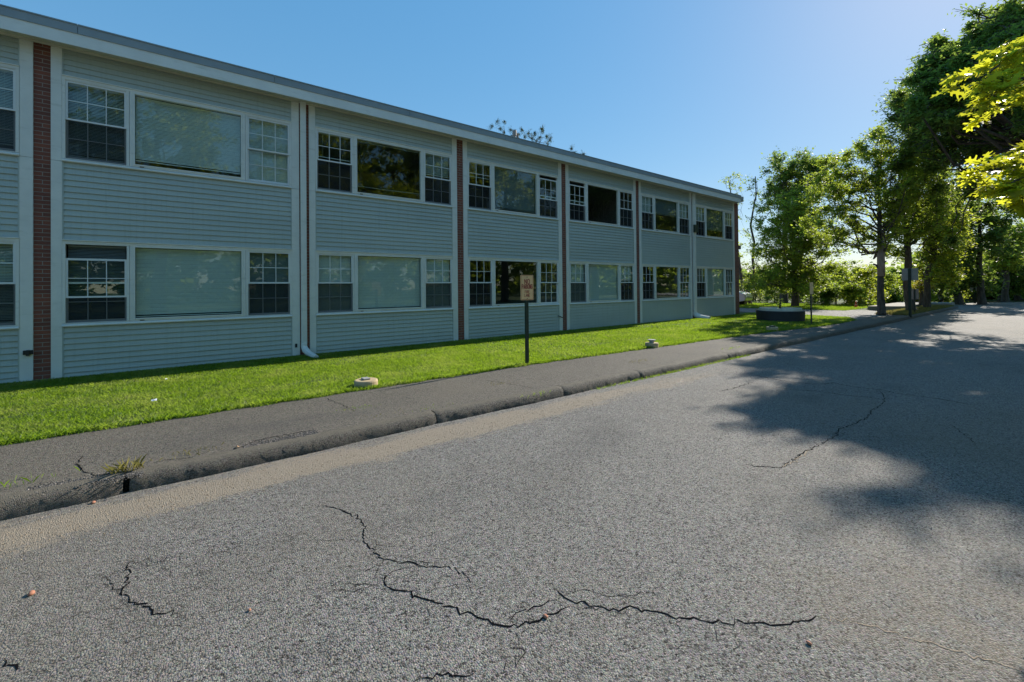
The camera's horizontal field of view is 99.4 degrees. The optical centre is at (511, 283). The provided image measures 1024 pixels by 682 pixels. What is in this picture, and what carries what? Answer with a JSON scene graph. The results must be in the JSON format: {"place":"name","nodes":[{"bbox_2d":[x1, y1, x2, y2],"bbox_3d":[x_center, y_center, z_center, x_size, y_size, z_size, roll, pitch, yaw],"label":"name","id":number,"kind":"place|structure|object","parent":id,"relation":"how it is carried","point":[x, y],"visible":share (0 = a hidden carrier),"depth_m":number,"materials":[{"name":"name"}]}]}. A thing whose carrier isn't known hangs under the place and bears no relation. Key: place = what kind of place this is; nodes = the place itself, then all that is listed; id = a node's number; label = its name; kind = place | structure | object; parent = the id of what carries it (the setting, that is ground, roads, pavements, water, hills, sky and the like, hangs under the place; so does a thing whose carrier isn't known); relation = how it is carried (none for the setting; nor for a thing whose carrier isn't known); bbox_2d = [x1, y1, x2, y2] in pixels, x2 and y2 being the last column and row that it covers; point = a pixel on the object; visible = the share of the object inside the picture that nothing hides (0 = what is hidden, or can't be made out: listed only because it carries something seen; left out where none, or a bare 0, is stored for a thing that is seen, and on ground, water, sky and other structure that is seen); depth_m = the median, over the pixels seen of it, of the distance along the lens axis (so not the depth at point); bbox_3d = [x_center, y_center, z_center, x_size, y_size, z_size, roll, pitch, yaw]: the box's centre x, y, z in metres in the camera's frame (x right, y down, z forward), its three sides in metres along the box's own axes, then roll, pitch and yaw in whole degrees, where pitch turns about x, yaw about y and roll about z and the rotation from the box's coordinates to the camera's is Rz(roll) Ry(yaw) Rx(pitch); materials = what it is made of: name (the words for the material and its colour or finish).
{"place":"outdoors","nodes":[
{"label":"outdoors","id":0,"kind":"place"},
{"bbox_2d":[0,312,854,445],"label":"lawn","id":1,"kind":"structure","parent":0,"point":[310,375],"depth_m":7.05,"materials":[{"name":"plant"}]},
{"bbox_2d":[354,377,377,387],"bbox_3d":[-2.241,1.537,6.663,0.350,0.185,0.350,0,-1,-38],"label":"well cap","id":2,"kind":"object","parent":1,"relation":"on","point":[367,381],"visible":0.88,"depth_m":6.56,"materials":[{"name":"stone"}]},
{"bbox_2d":[520,275,533,362],"bbox_3d":[0.288,0.706,8.391,0.310,1.748,0.047,0,-1,-35],"label":"no parking sign","id":3,"kind":"object","parent":1,"relation":"on","point":[526,289],"visible":0.98,"depth_m":8.38,"materials":[{"name":"white metal"}]},
{"bbox_2d":[457,325,735,360],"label":"lawn grass","id":4,"kind":"structure","parent":1,"relation":"on","point":[623,338],"depth_m":11.90,"materials":[{"name":"green plant"}]},
{"bbox_2d":[645,339,658,347],"bbox_3d":[3.427,1.487,10.643,0.320,0.245,0.320,0,-1,-38],"label":"well cap","id":5,"kind":"object","parent":1,"relation":"on","point":[651,343],"visible":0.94,"depth_m":10.56,"materials":[{"name":"stone"}]},
{"bbox_2d":[624,312,856,335],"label":"lawn grass","id":6,"kind":"structure","parent":1,"relation":"on","point":[728,324],"depth_m":16.48,"materials":[{"name":"green plant"}]},
{"bbox_2d":[756,298,804,321],"bbox_3d":[11.297,1.069,18.288,1.760,0.961,1.760,0,-1,-38],"label":"round planter","id":7,"kind":"object","parent":1,"relation":"on","point":[780,313],"visible":0.98,"depth_m":17.64,"materials":[{"name":"concrete"}]},
{"bbox_2d":[810,282,812,323],"bbox_3d":[11.307,0.745,16.399,0.300,1.595,0.041,0,-1,-35],"label":"no parking sign","id":8,"kind":"object","parent":1,"relation":"on","point":[811,288],"visible":0.87,"depth_m":16.39,"materials":[{"name":"grey metal"}]},
{"bbox_2d":[0,315,904,495],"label":"sidewalk","id":9,"kind":"structure","parent":0,"point":[60,457],"depth_m":5.12,"materials":[{"name":"grey asphalt"}]},
{"bbox_2d":[0,466,79,488],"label":"weed tuft","id":10,"kind":"object","parent":9,"relation":"on","point":[27,479],"visible":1,"depth_m":3.39,"materials":[{"name":"green plant"}]},
{"bbox_2d":[26,470,143,495],"bbox_3d":[-3.357,1.559,3.435,0.724,0.016,0.339,0,-1,-29],"label":"gravel patch","id":11,"kind":"object","parent":9,"relation":"on","point":[129,473],"visible":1,"depth_m":3.44,"materials":[{"name":"grey gravel"}]},
{"bbox_2d":[242,428,318,448],"bbox_3d":[-2.280,1.556,4.327,0.687,0.016,0.397,0,-1,-38],"label":"gravel patch","id":12,"kind":"object","parent":9,"relation":"on","point":[289,435],"visible":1,"depth_m":4.36,"materials":[{"name":"grey gravel"}]},
{"bbox_2d":[76,361,654,475],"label":"sidewalk cracks","id":13,"kind":"object","parent":9,"relation":"on","point":[79,466],"visible":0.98,"depth_m":3.87,"materials":[{"name":"black asphalt"}]},
{"bbox_2d":[0,302,1023,681],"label":"road","id":14,"kind":"structure","parent":0,"point":[856,516],"depth_m":2.73,"materials":[{"name":"grey asphalt"}]},
{"bbox_2d":[1,364,751,569],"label":"road grit","id":15,"kind":"object","parent":14,"relation":"on","point":[341,457],"visible":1,"depth_m":3.96,"materials":[{"name":"grey gravel"}]},
{"bbox_2d":[3,375,973,681],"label":"road cracks","id":16,"kind":"object","parent":14,"relation":"on","point":[469,579],"visible":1,"depth_m":2.21,"materials":[{"name":"black asphalt"}]},
{"bbox_2d":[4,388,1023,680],"bbox_3d":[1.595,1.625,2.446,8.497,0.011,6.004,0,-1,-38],"label":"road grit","id":17,"kind":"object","parent":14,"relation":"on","point":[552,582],"visible":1,"depth_m":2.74,"materials":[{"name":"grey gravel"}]},
{"bbox_2d":[591,354,747,389],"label":"gutter weeds","id":18,"kind":"object","parent":14,"relation":"on","point":[672,372],"visible":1,"depth_m":8.11,"materials":[{"name":"green plant"}]},
{"bbox_2d":[783,450,1020,669],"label":"sand filled seams","id":19,"kind":"object","parent":14,"relation":"on","point":[897,632],"visible":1,"depth_m":1.97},
{"bbox_2d":[872,0,1023,250],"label":"oak tree","id":20,"kind":"object","parent":14,"relation":"on","point":[939,134],"visible":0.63,"depth_m":16.42,"materials":[{"name":"green plant"}]},
{"bbox_2d":[932,184,1001,304],"bbox_3d":[34.175,-3.431,33.291,6.649,10.195,4.556,0,-1,-38],"label":"tree","id":21,"kind":"object","parent":14,"relation":"on","point":[958,297],"visible":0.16,"depth_m":32.31,"materials":[{"name":"green plant"}]},
{"bbox_2d":[970,277,976,302],"bbox_3d":[35.192,0.446,33.014,0.042,2.100,0.550,0,-1,-23],"label":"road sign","id":22,"kind":"object","parent":14,"relation":"on","point":[974,294],"visible":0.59,"depth_m":33.00,"materials":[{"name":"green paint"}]},
{"bbox_2d":[931,195,1023,304],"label":"tree","id":23,"kind":"object","parent":14,"relation":"on","point":[994,234],"visible":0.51,"depth_m":31.77,"materials":[{"name":"green plant"}]},
{"bbox_2d":[931,35,1023,218],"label":"oak tree","id":24,"kind":"object","parent":14,"relation":"on","point":[1007,59],"visible":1,"depth_m":4.30,"materials":[{"name":"green plant"}]},
{"bbox_2d":[974,212,1023,301],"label":"tree","id":25,"kind":"object","parent":14,"relation":"on","point":[1005,265],"visible":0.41,"depth_m":35.48,"materials":[{"name":"green plant"}]},
{"bbox_2d":[0,0,1023,271],"label":"sky","id":26,"kind":"structure","parent":0,"point":[693,91],"materials":[{"name":"blue"}]},
{"bbox_2d":[739,308,881,318],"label":"driveway","id":27,"kind":"structure","parent":0,"point":[857,314],"depth_m":23.09,"materials":[{"name":"grey asphalt"}]},
{"bbox_2d":[790,121,948,314],"bbox_3d":[17.392,-3.262,21.755,5.718,9.585,6.301,0,-1,-38],"label":"tree","id":28,"kind":"object","parent":27,"relation":"on","point":[910,187],"visible":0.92,"depth_m":21.07,"materials":[{"name":"green plant"}]},
{"bbox_2d":[739,301,887,310],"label":"verge","id":29,"kind":"structure","parent":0,"point":[816,303],"depth_m":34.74,"materials":[{"name":"green plant"}]},
{"bbox_2d":[718,171,751,303],"bbox_3d":[17.939,-3.785,34.984,2.532,10.978,2.562,0,-1,-38],"label":"thin tree","id":30,"kind":"object","parent":29,"relation":"on","point":[741,244],"visible":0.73,"depth_m":34.35,"materials":[{"name":"green plant"}]},
{"bbox_2d":[739,291,752,303],"bbox_3d":[16.150,0.834,34.129,4.624,1.690,1.858,-1,-1,44],"label":"parked car","id":31,"kind":"object","parent":29,"relation":"on","point":[744,296],"visible":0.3,"depth_m":32.23,"materials":[{"name":"grey metal"}]},
{"bbox_2d":[739,265,759,298],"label":"shrub","id":32,"kind":"object","parent":29,"relation":"on","point":[744,276],"visible":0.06,"depth_m":43.44,"materials":[{"name":"green plant"}]},
{"bbox_2d":[739,279,764,301],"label":"shrub","id":33,"kind":"object","parent":29,"relation":"on","point":[755,298],"visible":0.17,"depth_m":37.79,"materials":[{"name":"green plant"}]},
{"bbox_2d":[740,176,766,303],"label":"thin tree","id":34,"kind":"object","parent":29,"relation":"on","point":[756,192],"visible":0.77,"depth_m":33.90,"materials":[{"name":"green plant"}]},
{"bbox_2d":[758,287,788,302],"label":"shrub","id":35,"kind":"object","parent":29,"relation":"on","point":[771,296],"visible":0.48,"depth_m":36.39,"materials":[{"name":"green plant"}]},
{"bbox_2d":[740,178,852,305],"bbox_3d":[18.812,-2.698,30.060,7.450,8.653,7.570,0,-1,-38],"label":"tree","id":36,"kind":"object","parent":29,"relation":"on","point":[796,275],"visible":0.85,"depth_m":28.93,"materials":[{"name":"green plant"}]},
{"bbox_2d":[788,289,818,302],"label":"shrub","id":37,"kind":"object","parent":29,"relation":"on","point":[790,294],"visible":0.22,"depth_m":35.79,"materials":[{"name":"green plant"}]},
{"bbox_2d":[757,146,851,302],"bbox_3d":[22.793,-4.682,34.174,6.667,12.649,7.345,-1,-1,41],"label":"tree","id":38,"kind":"object","parent":29,"relation":"on","point":[788,171],"visible":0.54,"depth_m":33.59,"materials":[{"name":"green plant"}]},
{"bbox_2d":[801,278,843,304],"bbox_3d":[22.567,0.670,31.423,2.356,2.476,2.656,0,0,-7],"label":"shrub","id":39,"kind":"object","parent":29,"relation":"on","point":[824,296],"visible":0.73,"depth_m":30.88,"materials":[{"name":"green plant"}]},
{"bbox_2d":[821,266,855,303],"bbox_3d":[24.973,0.131,33.484,2.894,3.152,2.963,0,-1,-38],"label":"shrub","id":40,"kind":"object","parent":29,"relation":"on","point":[843,272],"visible":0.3,"depth_m":33.02,"materials":[{"name":"green plant"}]},
{"bbox_2d":[837,260,866,295],"bbox_3d":[27.390,-0.142,34.842,2.741,3.779,3.226,-1,-1,24],"label":"shrub","id":41,"kind":"object","parent":29,"relation":"on","point":[855,267],"visible":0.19,"depth_m":34.87,"materials":[{"name":"green plant"}]},
{"bbox_2d":[831,278,876,305],"bbox_3d":[23.992,0.725,30.193,2.820,2.415,2.678,-1,-1,29],"label":"shrub","id":42,"kind":"object","parent":29,"relation":"on","point":[847,290],"visible":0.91,"depth_m":30.12,"materials":[{"name":"green plant"}]},
{"bbox_2d":[842,264,890,304],"bbox_3d":[25.970,0.323,31.846,3.211,3.570,2.767,-1,-1,22],"label":"shrub","id":43,"kind":"object","parent":29,"relation":"on","point":[863,273],"visible":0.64,"depth_m":31.46,"materials":[{"name":"green plant"}]},
{"bbox_2d":[867,272,902,302],"bbox_3d":[29.071,0.556,34.246,3.143,3.188,2.434,-1,-1,36],"label":"shrub","id":44,"kind":"object","parent":29,"relation":"on","point":[890,279],"visible":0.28,"depth_m":33.72,"materials":[{"name":"green plant"}]},
{"bbox_2d":[885,284,904,303],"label":"shrub","id":45,"kind":"object","parent":29,"relation":"on","point":[895,296],"visible":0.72,"depth_m":32.80,"materials":[{"name":"green plant"}]},
{"bbox_2d":[754,297,1023,303],"bbox_3d":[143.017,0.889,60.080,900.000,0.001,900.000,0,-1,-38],"label":"ground","id":46,"kind":"structure","parent":0,"point":[965,301],"depth_m":42.34,"materials":[{"name":"soil"}]},
{"bbox_2d":[0,4,743,383],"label":"building","id":47,"kind":"structure","parent":46,"relation":"on","point":[162,206],"depth_m":9.51,"materials":[{"name":"grey wood"}]},
{"bbox_2d":[0,66,18,152],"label":"window","id":48,"kind":"structure","parent":47,"relation":"in","point":[9,117],"depth_m":7.03,"materials":[{"name":"white glass"}]},
{"bbox_2d":[0,241,18,326],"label":"window","id":49,"kind":"structure","parent":47,"relation":"in","point":[9,291],"depth_m":7.01,"materials":[{"name":"white glass"}]},
{"bbox_2d":[62,78,129,165],"bbox_3d":[-7.335,-2.814,7.674,0.858,1.362,0.117,0,-1,-38],"label":"window","id":50,"kind":"structure","parent":47,"relation":"in","point":[82,140],"depth_m":7.65,"materials":[{"name":"white glass"}]},
{"bbox_2d":[62,243,129,323],"bbox_3d":[-7.308,-0.004,7.650,0.858,1.370,0.117,0,-1,-38],"label":"window","id":51,"kind":"structure","parent":47,"relation":"in","point":[75,308],"depth_m":7.63,"materials":[{"name":"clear glass"}]},
{"bbox_2d":[130,92,244,179],"bbox_3d":[-6.274,-2.817,8.482,1.800,1.362,0.129,0,-1,-38],"label":"window","id":52,"kind":"structure","parent":47,"relation":"in","point":[133,112],"depth_m":8.46,"materials":[{"name":"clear glass"}]},
{"bbox_2d":[130,246,245,320],"bbox_3d":[-6.246,-0.007,8.458,1.800,1.370,0.129,0,-1,-38],"label":"window","id":53,"kind":"structure","parent":47,"relation":"in","point":[153,285],"depth_m":8.44,"materials":[{"name":"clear glass"}]},
{"bbox_2d":[245,115,291,185],"bbox_3d":[-5.217,-2.808,9.302,0.865,1.387,0.117,0,-1,-38],"label":"window","id":54,"kind":"structure","parent":47,"relation":"in","point":[248,119],"depth_m":9.32,"materials":[{"name":"white glass"}]},
{"bbox_2d":[246,250,291,315],"bbox_3d":[-5.190,-0.002,9.278,0.865,1.387,0.117,0,-1,-38],"label":"window","id":55,"kind":"structure","parent":47,"relation":"in","point":[270,294],"depth_m":9.27,"materials":[{"name":"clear glass"}]},
{"bbox_2d":[315,129,353,193],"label":"window","id":56,"kind":"structure","parent":47,"relation":"in","point":[335,176],"depth_m":10.09,"materials":[{"name":"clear glass"}]},
{"bbox_2d":[316,253,354,312],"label":"window","id":57,"kind":"structure","parent":47,"relation":"in","point":[331,296],"depth_m":10.09,"materials":[{"name":"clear glass"}]},
{"bbox_2d":[354,137,423,201],"bbox_3d":[-3.083,-2.827,10.935,1.800,1.362,0.129,0,-1,-38],"label":"window","id":58,"kind":"structure","parent":47,"relation":"in","point":[356,139],"depth_m":10.93,"materials":[{"name":"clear glass"}]},
{"bbox_2d":[354,254,423,311],"bbox_3d":[-3.056,-0.017,10.911,1.800,1.370,0.129,0,-1,-38],"label":"window","id":59,"kind":"structure","parent":47,"relation":"in","point":[375,275],"depth_m":10.92,"materials":[{"name":"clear glass"}]},
{"bbox_2d":[423,151,451,205],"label":"window","id":60,"kind":"structure","parent":47,"relation":"in","point":[435,190],"depth_m":11.73,"materials":[{"name":"clear glass"}]},
{"bbox_2d":[424,257,452,308],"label":"window","id":61,"kind":"structure","parent":47,"relation":"in","point":[438,291],"depth_m":11.72,"materials":[{"name":"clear glass"}]},
{"bbox_2d":[467,160,492,210],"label":"window","id":62,"kind":"structure","parent":47,"relation":"in","point":[478,196],"depth_m":12.55,"materials":[{"name":"clear glass"}]},
{"bbox_2d":[468,259,492,306],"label":"window","id":63,"kind":"structure","parent":47,"relation":"in","point":[480,294],"depth_m":12.51,"materials":[{"name":"clear glass"}]},
{"bbox_2d":[492,165,538,215],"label":"window","id":64,"kind":"structure","parent":47,"relation":"in","point":[536,198],"depth_m":13.43,"materials":[{"name":"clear glass"}]},
{"bbox_2d":[493,260,539,305],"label":"window","id":65,"kind":"structure","parent":47,"relation":"in","point":[537,262],"depth_m":13.39,"materials":[{"name":"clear glass"}]},
{"bbox_2d":[538,174,558,218],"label":"window","id":66,"kind":"structure","parent":47,"relation":"in","point":[548,208],"depth_m":14.17,"materials":[{"name":"clear glass"}]},
{"bbox_2d":[539,261,558,303],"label":"window","id":67,"kind":"structure","parent":47,"relation":"in","point":[557,283],"depth_m":14.23,"materials":[{"name":"clear glass"}]},
{"bbox_2d":[569,180,586,221],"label":"window","id":68,"kind":"structure","parent":47,"relation":"in","point":[577,212],"depth_m":15.02,"materials":[{"name":"clear glass"}]},
{"bbox_2d":[569,263,586,302],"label":"window","id":69,"kind":"structure","parent":47,"relation":"in","point":[578,288],"depth_m":15.01,"materials":[{"name":"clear glass"}]},
{"bbox_2d":[586,183,619,225],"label":"window","id":70,"kind":"structure","parent":47,"relation":"in","point":[617,191],"depth_m":15.92,"materials":[{"name":"clear glass"}]},
{"bbox_2d":[587,263,619,301],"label":"window","id":71,"kind":"structure","parent":47,"relation":"in","point":[606,290],"depth_m":15.87,"materials":[{"name":"clear glass"}]},
{"bbox_2d":[619,190,633,227],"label":"window","id":72,"kind":"structure","parent":47,"relation":"in","point":[626,216],"depth_m":16.66,"materials":[{"name":"clear glass"}]},
{"bbox_2d":[620,264,634,300],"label":"window","id":73,"kind":"structure","parent":47,"relation":"in","point":[627,289],"depth_m":16.65,"materials":[{"name":"clear glass"}]},
{"bbox_2d":[641,195,653,229],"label":"window","id":74,"kind":"structure","parent":47,"relation":"in","point":[647,218],"depth_m":17.48,"materials":[{"name":"clear glass"}]},
{"bbox_2d":[642,265,654,299],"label":"window","id":75,"kind":"structure","parent":47,"relation":"in","point":[648,288],"depth_m":17.42,"materials":[{"name":"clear glass"}]},
{"bbox_2d":[654,197,678,232],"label":"window","id":76,"kind":"structure","parent":47,"relation":"in","point":[676,210],"depth_m":18.39,"materials":[{"name":"clear glass"}]},
{"bbox_2d":[655,266,679,298],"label":"window","id":77,"kind":"structure","parent":47,"relation":"in","point":[678,268],"depth_m":18.74,"materials":[{"name":"clear glass"}]},
{"bbox_2d":[679,202,689,234],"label":"window","id":78,"kind":"structure","parent":47,"relation":"in","point":[684,223],"depth_m":19.13,"materials":[{"name":"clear glass"}]},
{"bbox_2d":[680,267,690,297],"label":"window","id":79,"kind":"structure","parent":47,"relation":"in","point":[689,270],"depth_m":19.28,"materials":[{"name":"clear glass"}]},
{"bbox_2d":[696,206,705,236],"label":"window","id":80,"kind":"structure","parent":47,"relation":"in","point":[701,224],"depth_m":19.98,"materials":[{"name":"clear glass"}]},
{"bbox_2d":[696,267,706,297],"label":"window","id":81,"kind":"structure","parent":47,"relation":"in","point":[701,282],"depth_m":19.94,"materials":[{"name":"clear glass"}]},
{"bbox_2d":[705,207,724,238],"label":"window","id":82,"kind":"structure","parent":47,"relation":"in","point":[722,218],"depth_m":20.87,"materials":[{"name":"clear glass"}]},
{"bbox_2d":[706,268,725,296],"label":"window","id":83,"kind":"structure","parent":47,"relation":"in","point":[719,285],"depth_m":20.85,"materials":[{"name":"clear glass"}]},
{"bbox_2d":[725,211,732,239],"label":"window","id":84,"kind":"structure","parent":47,"relation":"in","point":[728,229],"depth_m":21.58,"materials":[{"name":"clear glass"}]},
{"bbox_2d":[725,268,733,295],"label":"window","id":85,"kind":"structure","parent":47,"relation":"in","point":[727,271],"depth_m":21.63,"materials":[{"name":"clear glass"}]},
{"bbox_2d":[0,306,958,520],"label":"kerb","id":86,"kind":"structure","parent":46,"relation":"on","point":[18,504],"depth_m":4.37,"materials":[{"name":"concrete"}]},
{"bbox_2d":[101,454,146,473],"bbox_3d":[-3.202,1.503,3.583,0.298,0.128,0.225,0,-1,-38],"label":"weed tuft","id":87,"kind":"object","parent":86,"relation":"on","point":[122,468],"visible":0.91,"depth_m":3.60,"materials":[{"name":"green plant"}]},
{"bbox_2d":[902,268,917,316],"bbox_3d":[18.335,0.416,19.993,0.042,2.260,0.620,0,-1,-23],"label":"road sign","id":88,"kind":"object","parent":86,"relation":"on","point":[909,274],"visible":0.96,"depth_m":19.96,"materials":[{"name":"grey metal"}]},
{"bbox_2d":[487,118,584,154],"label":"pine tree","id":89,"kind":"object","parent":46,"relation":"on","point":[532,138],"visible":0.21,"depth_m":30.37,"materials":[{"name":"green plant"}]},
{"bbox_2d":[739,247,1023,299],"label":"distant wood","id":90,"kind":"object","parent":46,"relation":"on","point":[891,268],"visible":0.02,"depth_m":51.29,"materials":[{"name":"green plant"}]},
{"bbox_2d":[885,272,917,301],"bbox_3d":[31.879,0.539,35.744,3.598,3.052,2.960,0,0,-8],"label":"shrub","id":91,"kind":"object","parent":46,"relation":"on","point":[895,275],"visible":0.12,"depth_m":35.50,"materials":[{"name":"green plant"}]},
{"bbox_2d":[868,302,954,310],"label":"raised slab","id":92,"kind":"structure","parent":46,"relation":"on","point":[893,306],"depth_m":27.35,"materials":[{"name":"concrete"}]},
{"bbox_2d":[911,278,944,301],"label":"shrub","id":93,"kind":"object","parent":46,"relation":"on","point":[932,298],"visible":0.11,"depth_m":32.71,"materials":[{"name":"green plant"}]},
{"bbox_2d":[932,290,953,301],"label":"shrub","id":94,"kind":"object","parent":46,"relation":"on","point":[946,300],"visible":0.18,"depth_m":36.95,"materials":[{"name":"green plant"}]},
{"bbox_2d":[912,245,976,301],"bbox_3d":[35.516,-0.974,35.797,6.656,5.324,4.510,0,-1,-38],"label":"tree","id":95,"kind":"object","parent":46,"relation":"on","point":[941,293],"visible":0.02,"depth_m":35.42,"materials":[{"name":"green plant"}]},
{"bbox_2d":[932,288,997,300],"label":"shrub","id":96,"kind":"object","parent":46,"relation":"on","point":[970,298],"visible":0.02,"depth_m":41.24,"materials":[{"name":"green plant"}]},
{"bbox_2d":[973,247,1023,300],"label":"evergreen tree","id":97,"kind":"object","parent":46,"relation":"on","point":[1016,279],"visible":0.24,"depth_m":37.48,"materials":[{"name":"green plant"}]},
{"bbox_2d":[996,252,1023,300],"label":"evergreen tree","id":98,"kind":"object","parent":46,"relation":"on","point":[1017,297],"visible":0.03,"depth_m":40.24,"materials":[{"name":"green plant"}]},
{"bbox_2d":[875,304,953,314],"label":"island grass","id":99,"kind":"structure","parent":0,"point":[904,311],"depth_m":23.20,"materials":[{"name":"green plant"}]},
{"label":"island soil","id":100,"kind":"structure","parent":0,"visible":0},
{"bbox_2d":[912,289,918,311],"bbox_3d":[20.090,0.878,21.650,0.042,1.250,0.320,0,-1,-23],"label":"road sign","id":101,"kind":"object","parent":100,"relation":"on","point":[915,293],"visible":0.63,"depth_m":21.63,"materials":[{"name":"grey metal"}]},
{"bbox_2d":[867,123,968,310],"bbox_3d":[21.622,-3.789,23.239,5.717,10.676,4.405,0,-1,-38],"label":"tree","id":102,"kind":"object","parent":100,"relation":"on","point":[923,222],"visible":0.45,"depth_m":22.28,"materials":[{"name":"green plant"}]},
{"bbox_2d":[912,279,938,305],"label":"cut tree","id":103,"kind":"object","parent":100,"relation":"on","point":[921,291],"visible":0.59,"depth_m":28.33,"materials":[{"name":"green plant"}]},
{"bbox_2d":[898,181,980,307],"bbox_3d":[25.186,-2.389,25.643,5.687,7.753,3.590,0,-1,-38],"label":"tree","id":104,"kind":"object","parent":100,"relation":"on","point":[935,261],"visible":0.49,"depth_m":24.81,"materials":[{"name":"green plant"}]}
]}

